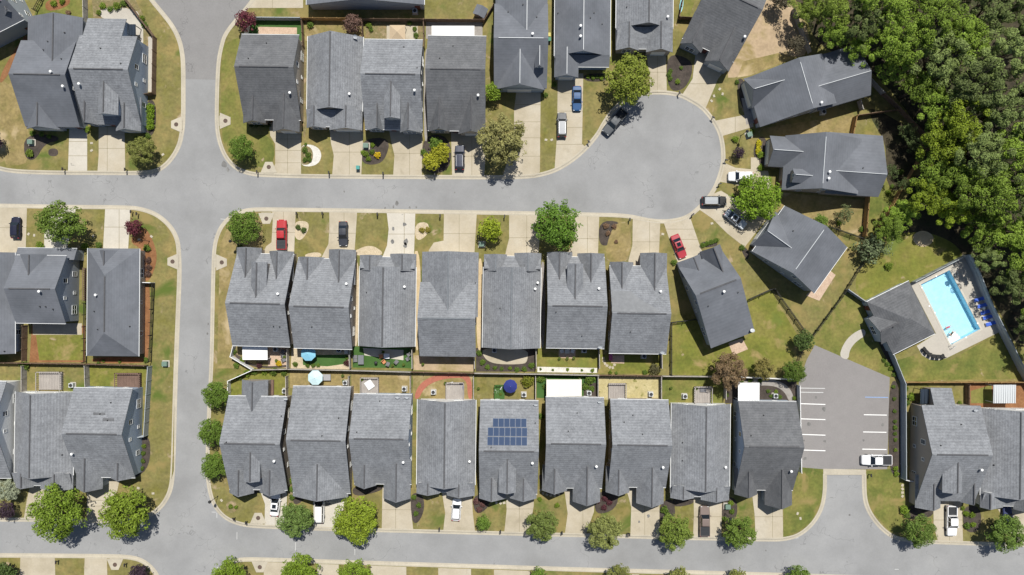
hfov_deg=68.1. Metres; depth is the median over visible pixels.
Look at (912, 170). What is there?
fence
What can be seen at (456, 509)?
parked car
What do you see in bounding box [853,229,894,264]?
tree
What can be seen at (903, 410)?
fence
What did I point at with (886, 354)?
planting bed
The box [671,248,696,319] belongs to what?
lawn
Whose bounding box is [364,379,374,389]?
patio table
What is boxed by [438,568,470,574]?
driveway
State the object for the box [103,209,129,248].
driveway
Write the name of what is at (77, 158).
driveway
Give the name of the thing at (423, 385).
garden path
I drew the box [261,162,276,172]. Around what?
storm drain inlet
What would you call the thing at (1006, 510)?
parked car
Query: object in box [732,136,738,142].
shrub
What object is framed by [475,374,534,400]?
lawn
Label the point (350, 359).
fence
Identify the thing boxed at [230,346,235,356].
fence
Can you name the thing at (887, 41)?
tree
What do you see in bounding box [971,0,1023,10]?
tree
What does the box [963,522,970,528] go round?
shrub
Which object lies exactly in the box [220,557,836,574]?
kerb
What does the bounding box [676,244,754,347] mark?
house
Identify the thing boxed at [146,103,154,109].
shrub
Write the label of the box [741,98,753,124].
entry walk
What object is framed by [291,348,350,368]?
patio
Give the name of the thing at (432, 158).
tree
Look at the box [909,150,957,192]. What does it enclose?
tree
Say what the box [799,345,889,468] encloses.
car park
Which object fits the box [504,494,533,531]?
driveway
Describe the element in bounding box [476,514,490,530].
tree
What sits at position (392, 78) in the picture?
house
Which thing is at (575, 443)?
house
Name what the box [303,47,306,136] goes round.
planting bed
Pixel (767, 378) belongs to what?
fence
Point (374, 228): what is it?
ground
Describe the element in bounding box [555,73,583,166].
driveway
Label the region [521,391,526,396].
air conditioner
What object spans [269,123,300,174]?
driveway
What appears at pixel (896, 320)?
pool house
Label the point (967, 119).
tree
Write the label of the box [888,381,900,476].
planting bed
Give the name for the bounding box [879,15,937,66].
tree
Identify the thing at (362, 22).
fence
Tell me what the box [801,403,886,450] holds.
parking lines
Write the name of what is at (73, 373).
lawn
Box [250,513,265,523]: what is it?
storm drain inlet
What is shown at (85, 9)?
fence
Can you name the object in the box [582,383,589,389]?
shrub
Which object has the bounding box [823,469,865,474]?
apron
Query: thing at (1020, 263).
tree
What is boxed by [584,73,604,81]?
planting bed
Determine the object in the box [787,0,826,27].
tree
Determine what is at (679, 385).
lawn
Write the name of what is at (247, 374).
shrub
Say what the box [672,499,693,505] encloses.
planting bed
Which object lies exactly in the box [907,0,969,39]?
tree
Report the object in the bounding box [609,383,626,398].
wooden deck
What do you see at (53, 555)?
kerb
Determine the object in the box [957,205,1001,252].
tree
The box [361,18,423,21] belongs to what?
fence
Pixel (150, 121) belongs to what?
shrub
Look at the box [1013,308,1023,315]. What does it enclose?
tree
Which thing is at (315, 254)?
planting bed
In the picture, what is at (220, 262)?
storm drain inlet
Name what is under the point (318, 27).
lawn
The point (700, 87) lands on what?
driveway
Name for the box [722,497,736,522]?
planting bed
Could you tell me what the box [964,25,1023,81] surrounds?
tree
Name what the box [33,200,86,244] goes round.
tree
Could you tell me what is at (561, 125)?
parked car
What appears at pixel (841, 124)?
lawn
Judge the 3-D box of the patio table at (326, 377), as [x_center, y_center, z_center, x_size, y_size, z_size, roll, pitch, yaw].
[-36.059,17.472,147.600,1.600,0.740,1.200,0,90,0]
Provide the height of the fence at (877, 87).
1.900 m
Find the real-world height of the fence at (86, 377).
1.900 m
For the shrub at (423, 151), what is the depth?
147.42 m
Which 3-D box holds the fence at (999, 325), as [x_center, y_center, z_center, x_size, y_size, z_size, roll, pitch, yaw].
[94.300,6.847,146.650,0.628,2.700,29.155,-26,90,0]
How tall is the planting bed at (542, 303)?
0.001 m
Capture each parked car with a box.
[9,217,22,238]
[269,494,281,515]
[313,501,324,522]
[337,221,348,245]
[451,498,461,520]
[454,145,464,169]
[557,113,566,137]
[572,86,581,110]
[670,234,686,258]
[701,195,725,206]
[723,208,746,229]
[728,170,752,181]
[1001,506,1013,528]
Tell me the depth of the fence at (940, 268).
146.88 m
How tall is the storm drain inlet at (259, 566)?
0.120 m
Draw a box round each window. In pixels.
[2,410,7,416]
[72,305,76,313]
[137,398,140,408]
[140,269,143,277]
[142,53,146,64]
[684,46,693,52]
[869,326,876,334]
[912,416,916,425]
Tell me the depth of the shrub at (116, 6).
147.28 m
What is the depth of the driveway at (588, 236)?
147.98 m
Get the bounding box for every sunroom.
[128,24,141,38]
[915,388,928,403]
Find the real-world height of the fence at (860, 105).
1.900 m
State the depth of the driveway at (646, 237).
147.98 m
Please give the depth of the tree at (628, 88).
141.22 m
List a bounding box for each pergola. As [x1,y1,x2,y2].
[734,381,759,399]
[985,384,1015,402]
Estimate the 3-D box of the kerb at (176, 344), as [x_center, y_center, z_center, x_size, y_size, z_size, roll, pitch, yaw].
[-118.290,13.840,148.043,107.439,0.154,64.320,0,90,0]
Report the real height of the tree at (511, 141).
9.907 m
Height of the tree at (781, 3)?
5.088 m
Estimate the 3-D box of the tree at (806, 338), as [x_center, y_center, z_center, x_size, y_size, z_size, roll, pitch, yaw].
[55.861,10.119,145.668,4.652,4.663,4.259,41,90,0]
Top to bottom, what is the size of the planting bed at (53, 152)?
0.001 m
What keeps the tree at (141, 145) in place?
on the ground at (166, 98)
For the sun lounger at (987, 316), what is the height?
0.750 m
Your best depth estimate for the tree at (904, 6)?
135.34 m
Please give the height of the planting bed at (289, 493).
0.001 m
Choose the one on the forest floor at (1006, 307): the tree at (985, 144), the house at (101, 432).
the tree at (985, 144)
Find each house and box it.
[0,0,31,47]
[0,252,22,353]
[0,380,20,478]
[4,247,83,323]
[8,12,87,130]
[12,391,75,491]
[61,386,142,491]
[68,18,148,132]
[86,248,144,355]
[219,379,291,496]
[225,247,296,346]
[234,34,304,133]
[286,385,353,501]
[289,249,356,349]
[306,0,424,9]
[306,31,363,131]
[349,393,412,502]
[358,253,416,347]
[360,39,423,133]
[416,399,475,497]
[417,251,478,356]
[425,35,485,135]
[479,399,538,501]
[482,253,541,348]
[494,0,547,92]
[542,396,605,505]
[546,252,607,348]
[554,0,610,79]
[605,398,671,507]
[608,252,670,353]
[615,0,673,55]
[669,403,730,502]
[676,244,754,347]
[679,0,765,73]
[732,399,804,508]
[741,46,871,127]
[750,206,846,293]
[764,132,887,196]
[862,280,934,354]
[909,387,992,510]
[975,407,1023,511]
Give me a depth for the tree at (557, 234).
141.29 m
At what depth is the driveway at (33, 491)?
147.98 m
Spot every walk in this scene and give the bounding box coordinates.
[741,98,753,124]
[751,157,759,169]
[840,329,865,358]
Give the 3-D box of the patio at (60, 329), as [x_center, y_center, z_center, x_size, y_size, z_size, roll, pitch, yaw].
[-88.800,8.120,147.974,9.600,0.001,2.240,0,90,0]
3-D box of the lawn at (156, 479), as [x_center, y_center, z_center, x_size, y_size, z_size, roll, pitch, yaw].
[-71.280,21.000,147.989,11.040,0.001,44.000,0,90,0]
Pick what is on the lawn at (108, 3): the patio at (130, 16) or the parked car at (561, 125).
the patio at (130, 16)
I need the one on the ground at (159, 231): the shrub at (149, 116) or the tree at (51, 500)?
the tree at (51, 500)
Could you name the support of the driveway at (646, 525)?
on the ground at (374, 228)
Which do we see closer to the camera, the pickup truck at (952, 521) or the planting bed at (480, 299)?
the pickup truck at (952, 521)
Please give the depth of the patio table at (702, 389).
147.23 m
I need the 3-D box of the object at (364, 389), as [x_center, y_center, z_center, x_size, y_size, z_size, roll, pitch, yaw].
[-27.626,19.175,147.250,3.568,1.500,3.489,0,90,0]
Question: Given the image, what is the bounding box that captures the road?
[0,0,1023,574]
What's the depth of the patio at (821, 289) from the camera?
147.97 m
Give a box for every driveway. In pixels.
[0,208,26,251]
[20,558,54,574]
[24,486,49,517]
[44,209,74,247]
[68,129,86,170]
[84,558,106,574]
[87,478,118,518]
[98,127,124,170]
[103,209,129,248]
[249,0,302,7]
[261,491,286,524]
[264,562,285,574]
[265,212,295,252]
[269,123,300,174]
[313,497,346,528]
[317,564,338,574]
[322,212,356,257]
[330,130,362,173]
[371,566,405,574]
[382,487,412,530]
[383,213,414,256]
[389,131,422,174]
[429,214,476,251]
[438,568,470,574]
[442,492,474,531]
[451,132,486,174]
[494,570,529,574]
[503,92,540,175]
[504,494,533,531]
[506,215,539,255]
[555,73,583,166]
[565,488,593,534]
[569,216,598,256]
[628,217,659,265]
[628,487,658,534]
[647,55,666,91]
[664,217,701,261]
[683,52,721,107]
[693,497,721,536]
[700,191,769,246]
[716,115,753,135]
[720,162,770,188]
[753,490,782,538]
[934,501,962,542]
[998,506,1023,542]
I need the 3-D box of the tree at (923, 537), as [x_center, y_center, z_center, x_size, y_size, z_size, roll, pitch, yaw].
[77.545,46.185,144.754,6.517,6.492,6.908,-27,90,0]
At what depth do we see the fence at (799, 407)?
146.72 m
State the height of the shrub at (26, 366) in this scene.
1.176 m
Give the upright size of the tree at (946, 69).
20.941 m
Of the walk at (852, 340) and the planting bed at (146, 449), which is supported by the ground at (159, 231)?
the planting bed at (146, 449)
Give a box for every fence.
[0,362,147,365]
[20,365,26,391]
[21,325,27,360]
[31,0,42,11]
[81,303,86,362]
[82,0,87,21]
[84,365,89,386]
[125,0,156,95]
[137,366,151,437]
[147,283,154,361]
[227,381,230,400]
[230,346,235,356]
[230,356,253,369]
[251,368,289,370]
[255,17,300,20]
[285,375,288,395]
[286,348,289,368]
[288,368,350,370]
[300,17,359,20]
[300,18,304,47]
[349,350,351,368]
[349,370,410,372]
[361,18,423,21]
[361,19,363,36]
[411,348,412,368]
[411,371,473,373]
[423,19,424,48]
[424,18,483,22]
[474,372,536,374]
[483,3,493,21]
[537,373,599,375]
[597,376,598,396]
[598,349,599,368]
[599,374,662,376]
[660,354,662,368]
[660,376,661,398]
[662,375,726,376]
[670,323,671,375]
[678,0,691,19]
[723,386,726,399]
[741,377,786,379]
[748,288,773,299]
[773,289,804,330]
[791,8,811,53]
[796,260,865,363]
[796,384,801,472]
[828,226,863,239]
[844,289,865,301]
[850,115,857,133]
[857,99,863,111]
[858,109,898,115]
[861,196,869,236]
[871,78,885,94]
[874,160,920,236]
[881,93,925,134]
[888,351,906,479]
[905,381,1023,382]
[912,255,967,281]
[964,254,1023,380]
[964,384,970,404]
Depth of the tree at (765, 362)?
144.47 m
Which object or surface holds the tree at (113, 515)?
on the lawn at (156, 479)
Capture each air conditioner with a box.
[68,382,75,387]
[402,386,407,390]
[412,8,417,14]
[431,389,435,394]
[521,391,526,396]
[647,391,652,396]
[681,393,686,398]
[819,109,825,114]
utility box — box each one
[27,139,35,145]
[162,360,169,366]
[363,143,369,148]
[478,241,484,247]
[723,503,730,508]
[744,131,752,138]
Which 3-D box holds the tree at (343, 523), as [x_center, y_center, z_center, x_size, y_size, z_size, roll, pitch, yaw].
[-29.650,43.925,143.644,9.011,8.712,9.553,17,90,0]
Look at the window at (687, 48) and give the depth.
146.39 m
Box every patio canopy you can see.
[242,346,269,359]
[432,26,474,35]
[546,378,581,395]
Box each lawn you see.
[0,81,8,162]
[0,81,35,164]
[27,364,84,390]
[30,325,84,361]
[35,0,82,16]
[36,334,82,359]
[89,366,145,389]
[92,0,151,92]
[119,282,174,504]
[217,212,262,367]
[221,38,273,167]
[231,370,287,394]
[236,347,267,367]
[249,20,301,40]
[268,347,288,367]
[290,370,349,387]
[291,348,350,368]
[303,354,346,365]
[305,21,361,40]
[351,372,410,392]
[353,346,411,367]
[365,22,422,38]
[413,373,472,399]
[426,0,493,15]
[426,21,482,38]
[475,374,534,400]
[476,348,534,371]
[537,348,597,367]
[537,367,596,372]
[537,375,596,397]
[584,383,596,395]
[599,377,658,399]
[600,354,659,373]
[662,377,722,402]
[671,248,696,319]
[671,291,798,375]
[681,0,694,16]
[725,246,862,343]
[725,379,796,402]
[737,53,795,77]
[759,115,853,134]
[778,192,864,235]
[784,468,822,534]
[809,291,890,376]
[856,232,961,299]
[867,469,904,531]
[869,180,897,234]
[897,333,1021,380]
[906,383,966,408]
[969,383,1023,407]
[971,385,992,402]
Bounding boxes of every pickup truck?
[275,220,287,249]
[602,107,628,135]
[699,505,710,536]
[861,454,891,466]
[944,505,958,535]
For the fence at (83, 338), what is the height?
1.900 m
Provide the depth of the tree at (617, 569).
144.18 m
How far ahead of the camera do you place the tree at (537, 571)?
145.16 m
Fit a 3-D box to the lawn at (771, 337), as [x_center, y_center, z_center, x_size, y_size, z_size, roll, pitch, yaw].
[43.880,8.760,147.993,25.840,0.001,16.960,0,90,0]
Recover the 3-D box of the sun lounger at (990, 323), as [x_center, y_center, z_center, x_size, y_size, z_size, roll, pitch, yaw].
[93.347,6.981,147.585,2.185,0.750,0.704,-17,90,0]
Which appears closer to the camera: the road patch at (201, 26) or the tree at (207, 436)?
the tree at (207, 436)
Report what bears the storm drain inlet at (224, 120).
on the ground at (374, 228)
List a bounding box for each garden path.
[148,37,151,91]
[415,373,471,398]
[739,379,793,400]
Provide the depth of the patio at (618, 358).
147.97 m
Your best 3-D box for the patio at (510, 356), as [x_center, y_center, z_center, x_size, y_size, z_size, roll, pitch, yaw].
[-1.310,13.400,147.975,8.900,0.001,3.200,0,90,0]
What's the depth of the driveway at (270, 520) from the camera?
147.98 m
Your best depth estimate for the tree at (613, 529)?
142.69 m
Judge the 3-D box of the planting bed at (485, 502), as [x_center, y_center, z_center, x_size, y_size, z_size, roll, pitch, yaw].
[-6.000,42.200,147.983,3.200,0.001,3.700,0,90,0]
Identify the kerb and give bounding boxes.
[0,0,185,174]
[0,204,181,522]
[0,553,158,574]
[206,0,826,541]
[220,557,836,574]
[862,474,1023,546]
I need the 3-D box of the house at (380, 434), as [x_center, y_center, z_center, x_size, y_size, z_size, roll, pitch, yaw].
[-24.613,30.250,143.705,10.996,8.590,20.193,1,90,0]
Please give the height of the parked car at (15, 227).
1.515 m
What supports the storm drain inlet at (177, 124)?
on the kerb at (183, 101)
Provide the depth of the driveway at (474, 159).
147.98 m
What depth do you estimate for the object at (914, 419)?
146.39 m
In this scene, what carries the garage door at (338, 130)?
in the house at (334, 101)
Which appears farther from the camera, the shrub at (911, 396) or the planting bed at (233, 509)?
the planting bed at (233, 509)
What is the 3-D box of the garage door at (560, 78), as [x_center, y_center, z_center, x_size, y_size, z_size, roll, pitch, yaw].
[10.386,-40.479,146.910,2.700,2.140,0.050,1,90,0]
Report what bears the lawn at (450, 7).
on the ground at (374, 228)
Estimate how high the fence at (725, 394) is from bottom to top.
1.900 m
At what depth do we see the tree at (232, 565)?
143.28 m
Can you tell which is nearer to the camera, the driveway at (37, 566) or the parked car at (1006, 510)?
the parked car at (1006, 510)
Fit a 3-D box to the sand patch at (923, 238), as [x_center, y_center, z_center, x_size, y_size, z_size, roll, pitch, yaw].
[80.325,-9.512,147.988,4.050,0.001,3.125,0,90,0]
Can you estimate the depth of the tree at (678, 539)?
142.94 m
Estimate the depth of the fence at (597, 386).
146.56 m
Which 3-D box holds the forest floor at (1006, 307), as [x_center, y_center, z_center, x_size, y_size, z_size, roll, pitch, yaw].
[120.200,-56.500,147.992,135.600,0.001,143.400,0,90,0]
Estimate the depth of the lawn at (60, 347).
147.99 m
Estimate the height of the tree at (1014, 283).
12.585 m
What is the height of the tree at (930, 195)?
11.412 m
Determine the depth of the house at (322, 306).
142.11 m
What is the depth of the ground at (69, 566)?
148.00 m
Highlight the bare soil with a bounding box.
[728,0,809,77]
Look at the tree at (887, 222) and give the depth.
141.95 m
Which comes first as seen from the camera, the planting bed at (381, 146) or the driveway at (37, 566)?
the driveway at (37, 566)
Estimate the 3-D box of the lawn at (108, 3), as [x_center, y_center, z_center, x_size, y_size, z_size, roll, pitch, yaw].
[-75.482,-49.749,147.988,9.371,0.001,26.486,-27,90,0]
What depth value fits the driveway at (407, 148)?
147.98 m
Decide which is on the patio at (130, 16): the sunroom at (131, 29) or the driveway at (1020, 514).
the sunroom at (131, 29)
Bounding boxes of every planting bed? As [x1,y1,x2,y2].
[0,35,26,81]
[24,134,58,159]
[45,0,69,10]
[48,148,57,155]
[92,357,143,362]
[132,228,156,281]
[135,437,149,476]
[144,283,149,357]
[146,100,155,135]
[226,501,236,512]
[235,355,285,367]
[288,483,292,516]
[293,497,302,503]
[295,221,308,239]
[301,145,320,165]
[301,146,312,164]
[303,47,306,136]
[305,252,320,256]
[353,485,382,495]
[355,263,358,345]
[356,246,381,254]
[362,138,388,164]
[411,493,423,522]
[415,222,428,239]
[415,251,420,349]
[422,135,450,172]
[424,49,427,140]
[473,495,488,512]
[476,259,482,349]
[483,356,533,369]
[539,475,561,495]
[541,262,544,347]
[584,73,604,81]
[595,491,617,513]
[599,221,617,245]
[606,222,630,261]
[659,499,674,521]
[667,55,691,90]
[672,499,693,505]
[702,242,716,246]
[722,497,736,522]
[737,78,743,106]
[742,248,748,258]
[754,137,765,164]
[867,314,899,381]
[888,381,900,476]
[905,505,932,518]
[963,506,980,531]
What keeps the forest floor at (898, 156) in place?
on the ground at (374, 228)
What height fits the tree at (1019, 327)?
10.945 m
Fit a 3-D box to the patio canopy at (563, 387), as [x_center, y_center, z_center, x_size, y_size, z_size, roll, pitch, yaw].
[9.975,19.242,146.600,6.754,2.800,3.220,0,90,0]
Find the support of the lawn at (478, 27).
on the ground at (374, 228)
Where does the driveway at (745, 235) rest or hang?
on the ground at (374, 228)
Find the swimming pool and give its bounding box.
[910,258,997,359]
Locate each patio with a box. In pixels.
[33,323,81,334]
[100,8,142,42]
[258,27,296,33]
[363,348,402,359]
[387,25,417,38]
[414,355,473,371]
[483,348,527,363]
[559,348,575,357]
[611,355,623,362]
[729,338,747,353]
[806,271,834,300]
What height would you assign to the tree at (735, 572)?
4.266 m
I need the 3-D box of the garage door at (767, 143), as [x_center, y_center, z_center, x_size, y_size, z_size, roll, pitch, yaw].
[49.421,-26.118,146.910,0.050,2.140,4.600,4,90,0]
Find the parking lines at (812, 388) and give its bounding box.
[801,388,824,392]
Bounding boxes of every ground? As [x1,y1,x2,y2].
[0,0,180,170]
[0,208,176,518]
[0,558,153,574]
[210,0,1023,541]
[225,562,667,574]
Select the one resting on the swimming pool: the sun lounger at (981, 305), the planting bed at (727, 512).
the sun lounger at (981, 305)
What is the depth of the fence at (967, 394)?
146.96 m
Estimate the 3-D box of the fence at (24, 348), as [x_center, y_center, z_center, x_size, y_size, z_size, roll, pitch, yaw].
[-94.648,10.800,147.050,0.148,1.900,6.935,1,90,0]
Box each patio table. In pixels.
[322,374,330,380]
[358,355,363,363]
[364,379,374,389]
[700,387,705,391]
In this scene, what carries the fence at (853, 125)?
on the lawn at (841, 124)
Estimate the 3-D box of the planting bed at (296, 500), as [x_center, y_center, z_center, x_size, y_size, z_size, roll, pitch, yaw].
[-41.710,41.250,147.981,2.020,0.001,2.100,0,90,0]
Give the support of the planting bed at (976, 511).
on the ground at (374, 228)
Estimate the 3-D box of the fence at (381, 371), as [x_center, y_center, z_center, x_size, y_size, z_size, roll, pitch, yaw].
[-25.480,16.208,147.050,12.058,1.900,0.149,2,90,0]
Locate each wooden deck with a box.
[35,372,62,390]
[82,268,86,300]
[114,373,141,387]
[271,380,273,394]
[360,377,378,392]
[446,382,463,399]
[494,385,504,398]
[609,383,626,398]
[694,386,712,403]
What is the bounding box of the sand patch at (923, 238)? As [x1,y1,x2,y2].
[913,231,933,246]
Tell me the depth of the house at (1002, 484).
143.18 m
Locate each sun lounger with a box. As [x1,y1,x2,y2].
[973,297,984,302]
[976,303,986,308]
[980,309,989,314]
[982,314,992,319]
[984,321,995,326]
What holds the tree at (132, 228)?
on the planting bed at (144, 234)
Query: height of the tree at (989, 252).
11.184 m
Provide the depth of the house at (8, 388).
144.12 m
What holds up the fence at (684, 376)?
on the ground at (374, 228)
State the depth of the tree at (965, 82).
133.58 m
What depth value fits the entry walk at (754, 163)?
147.98 m
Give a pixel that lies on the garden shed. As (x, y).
(480, 11)
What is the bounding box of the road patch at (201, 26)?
[156,0,249,79]
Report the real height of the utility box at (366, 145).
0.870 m
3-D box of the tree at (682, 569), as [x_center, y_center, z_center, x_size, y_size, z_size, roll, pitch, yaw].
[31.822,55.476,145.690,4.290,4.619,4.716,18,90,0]
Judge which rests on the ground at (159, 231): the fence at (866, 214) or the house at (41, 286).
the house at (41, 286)
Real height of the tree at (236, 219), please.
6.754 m
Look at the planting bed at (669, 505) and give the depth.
147.98 m
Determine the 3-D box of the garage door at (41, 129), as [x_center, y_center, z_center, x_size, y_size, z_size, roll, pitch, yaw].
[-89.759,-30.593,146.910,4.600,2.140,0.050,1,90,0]
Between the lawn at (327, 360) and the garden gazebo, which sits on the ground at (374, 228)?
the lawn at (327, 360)
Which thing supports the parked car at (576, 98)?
on the driveway at (570, 146)
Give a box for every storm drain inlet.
[107,558,122,569]
[167,254,178,269]
[171,116,182,132]
[215,254,226,269]
[219,113,230,128]
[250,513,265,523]
[252,561,267,571]
[259,212,273,223]
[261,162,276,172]
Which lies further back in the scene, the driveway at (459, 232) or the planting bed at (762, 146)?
the planting bed at (762, 146)
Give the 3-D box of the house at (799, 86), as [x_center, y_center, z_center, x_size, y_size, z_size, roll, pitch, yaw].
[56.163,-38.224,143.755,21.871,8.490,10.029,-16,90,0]
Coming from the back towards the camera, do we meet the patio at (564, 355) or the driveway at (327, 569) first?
the driveway at (327, 569)
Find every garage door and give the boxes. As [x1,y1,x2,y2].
[34,128,62,130]
[123,130,141,132]
[281,131,297,133]
[335,129,359,131]
[507,89,530,92]
[558,77,572,79]
[650,52,664,55]
[707,63,721,71]
[741,83,750,107]
[753,219,770,239]
[764,140,769,164]
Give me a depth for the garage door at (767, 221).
146.79 m
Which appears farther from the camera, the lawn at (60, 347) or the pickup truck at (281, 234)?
the lawn at (60, 347)
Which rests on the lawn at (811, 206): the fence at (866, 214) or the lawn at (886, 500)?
the fence at (866, 214)
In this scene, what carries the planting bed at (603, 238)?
on the ground at (374, 228)
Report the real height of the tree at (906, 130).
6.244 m
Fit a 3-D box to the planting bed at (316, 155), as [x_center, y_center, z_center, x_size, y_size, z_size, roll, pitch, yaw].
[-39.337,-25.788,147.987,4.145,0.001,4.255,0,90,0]
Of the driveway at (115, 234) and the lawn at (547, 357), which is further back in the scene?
the lawn at (547, 357)
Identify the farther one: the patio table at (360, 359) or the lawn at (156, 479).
the lawn at (156, 479)
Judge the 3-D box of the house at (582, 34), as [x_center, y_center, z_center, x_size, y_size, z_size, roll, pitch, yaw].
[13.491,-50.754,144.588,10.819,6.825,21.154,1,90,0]
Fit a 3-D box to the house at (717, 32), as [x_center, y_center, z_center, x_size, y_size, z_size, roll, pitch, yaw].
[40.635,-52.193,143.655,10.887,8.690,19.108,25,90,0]
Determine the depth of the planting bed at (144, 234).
147.98 m
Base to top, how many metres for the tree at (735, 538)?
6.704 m
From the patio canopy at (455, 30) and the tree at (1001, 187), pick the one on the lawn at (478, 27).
the patio canopy at (455, 30)
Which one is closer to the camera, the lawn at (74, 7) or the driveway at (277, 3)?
the driveway at (277, 3)
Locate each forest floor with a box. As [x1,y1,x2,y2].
[796,0,1023,343]
[869,109,919,190]
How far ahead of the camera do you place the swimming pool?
147.97 m
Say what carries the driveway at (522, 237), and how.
on the ground at (374, 228)
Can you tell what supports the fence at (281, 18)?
on the lawn at (275, 23)
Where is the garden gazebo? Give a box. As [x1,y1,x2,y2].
[390,25,406,38]
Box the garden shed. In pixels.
[473,4,487,18]
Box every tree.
[0,479,19,500]
[0,500,15,520]
[0,561,16,574]
[25,482,91,542]
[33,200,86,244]
[97,485,149,539]
[124,218,142,235]
[126,136,156,165]
[128,564,148,574]
[197,418,222,446]
[200,452,225,479]
[201,379,229,408]
[211,555,245,574]
[226,208,260,244]
[227,134,255,161]
[234,8,256,31]
[276,502,313,537]
[280,552,320,574]
[331,496,378,545]
[336,558,372,574]
[342,13,362,34]
[422,153,440,170]
[428,137,442,149]
[431,143,450,162]
[475,112,527,166]
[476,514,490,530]
[478,215,501,242]
[485,81,502,100]
[526,507,558,541]
[530,199,582,251]
[531,566,547,574]
[585,514,622,549]
[602,51,654,106]
[606,563,631,574]
[656,513,693,550]
[668,565,689,574]
[710,352,747,390]
[722,515,757,549]
[728,171,781,221]
[728,567,745,574]
[733,147,745,157]
[753,357,774,380]
[769,0,790,9]
[782,358,806,382]
[785,565,810,574]
[786,35,806,53]
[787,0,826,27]
[793,329,814,351]
[813,0,861,27]
[814,213,827,225]
[817,17,851,48]
[834,204,853,224]
[841,0,891,49]
[843,35,880,67]
[845,0,894,12]
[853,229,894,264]
[857,238,880,262]
[867,17,920,60]
[870,0,921,31]
[872,213,904,244]
[874,50,916,84]
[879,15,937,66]
[884,199,921,230]
[885,0,928,9]
[887,164,898,179]
[895,177,909,190]
[896,123,918,137]
[898,63,946,109]
[901,134,921,152]
[901,513,937,548]
[906,179,948,215]
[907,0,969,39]
[908,31,976,88]
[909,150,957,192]
[914,88,957,128]
[915,115,974,170]
[916,124,950,156]
[931,96,997,147]
[932,12,992,68]
[932,189,974,228]
[935,159,991,208]
[936,52,1013,120]
[951,130,1023,178]
[952,0,988,7]
[956,0,1023,38]
[956,166,1023,220]
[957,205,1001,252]
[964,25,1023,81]
[970,81,1023,140]
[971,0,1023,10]
[971,241,1007,272]
[984,204,1023,254]
[984,514,1023,554]
[987,122,1023,179]
[989,167,1023,216]
[989,262,1023,304]
[995,4,1023,46]
[1004,241,1023,279]
[1009,60,1023,106]
[1009,315,1023,341]
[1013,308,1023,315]
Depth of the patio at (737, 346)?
147.97 m
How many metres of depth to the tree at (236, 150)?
143.87 m
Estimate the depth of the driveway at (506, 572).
147.97 m
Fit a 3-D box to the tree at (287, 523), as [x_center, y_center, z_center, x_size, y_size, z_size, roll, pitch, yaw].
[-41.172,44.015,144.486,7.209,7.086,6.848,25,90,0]
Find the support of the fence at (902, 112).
on the ground at (374, 228)
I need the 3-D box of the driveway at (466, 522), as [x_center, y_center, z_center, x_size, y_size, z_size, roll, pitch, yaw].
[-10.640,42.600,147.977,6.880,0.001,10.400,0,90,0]
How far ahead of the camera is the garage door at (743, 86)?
146.82 m
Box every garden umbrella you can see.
[301,349,315,360]
[308,370,322,384]
[504,379,516,392]
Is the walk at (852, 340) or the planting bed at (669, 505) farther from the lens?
the planting bed at (669, 505)
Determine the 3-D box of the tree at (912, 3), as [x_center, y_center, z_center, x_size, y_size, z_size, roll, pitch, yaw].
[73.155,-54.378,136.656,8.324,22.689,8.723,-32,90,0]
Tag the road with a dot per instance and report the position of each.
(658, 158)
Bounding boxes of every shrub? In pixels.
[18,361,28,370]
[25,149,33,156]
[35,241,43,247]
[50,0,56,6]
[80,243,88,248]
[83,126,90,132]
[95,242,101,247]
[99,2,105,8]
[113,2,120,10]
[143,244,150,251]
[144,256,150,263]
[144,271,151,276]
[145,264,151,270]
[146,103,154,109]
[146,108,154,114]
[146,114,154,118]
[146,118,154,124]
[146,123,154,130]
[244,369,250,376]
[269,367,276,375]
[306,20,313,28]
[374,152,380,158]
[420,149,427,154]
[473,498,479,504]
[520,376,533,387]
[536,375,544,382]
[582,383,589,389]
[585,373,595,384]
[649,363,660,375]
[660,505,668,513]
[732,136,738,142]
[755,146,761,153]
[756,139,761,147]
[757,151,764,158]
[757,165,763,170]
[885,262,892,270]
[899,505,909,513]
[907,392,914,400]
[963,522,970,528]
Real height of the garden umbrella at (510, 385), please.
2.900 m
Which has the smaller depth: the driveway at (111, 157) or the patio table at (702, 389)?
the patio table at (702, 389)
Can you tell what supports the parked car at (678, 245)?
on the driveway at (684, 230)
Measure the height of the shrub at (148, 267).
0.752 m
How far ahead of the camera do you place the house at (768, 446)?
142.22 m
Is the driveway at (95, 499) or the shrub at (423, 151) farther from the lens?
the driveway at (95, 499)

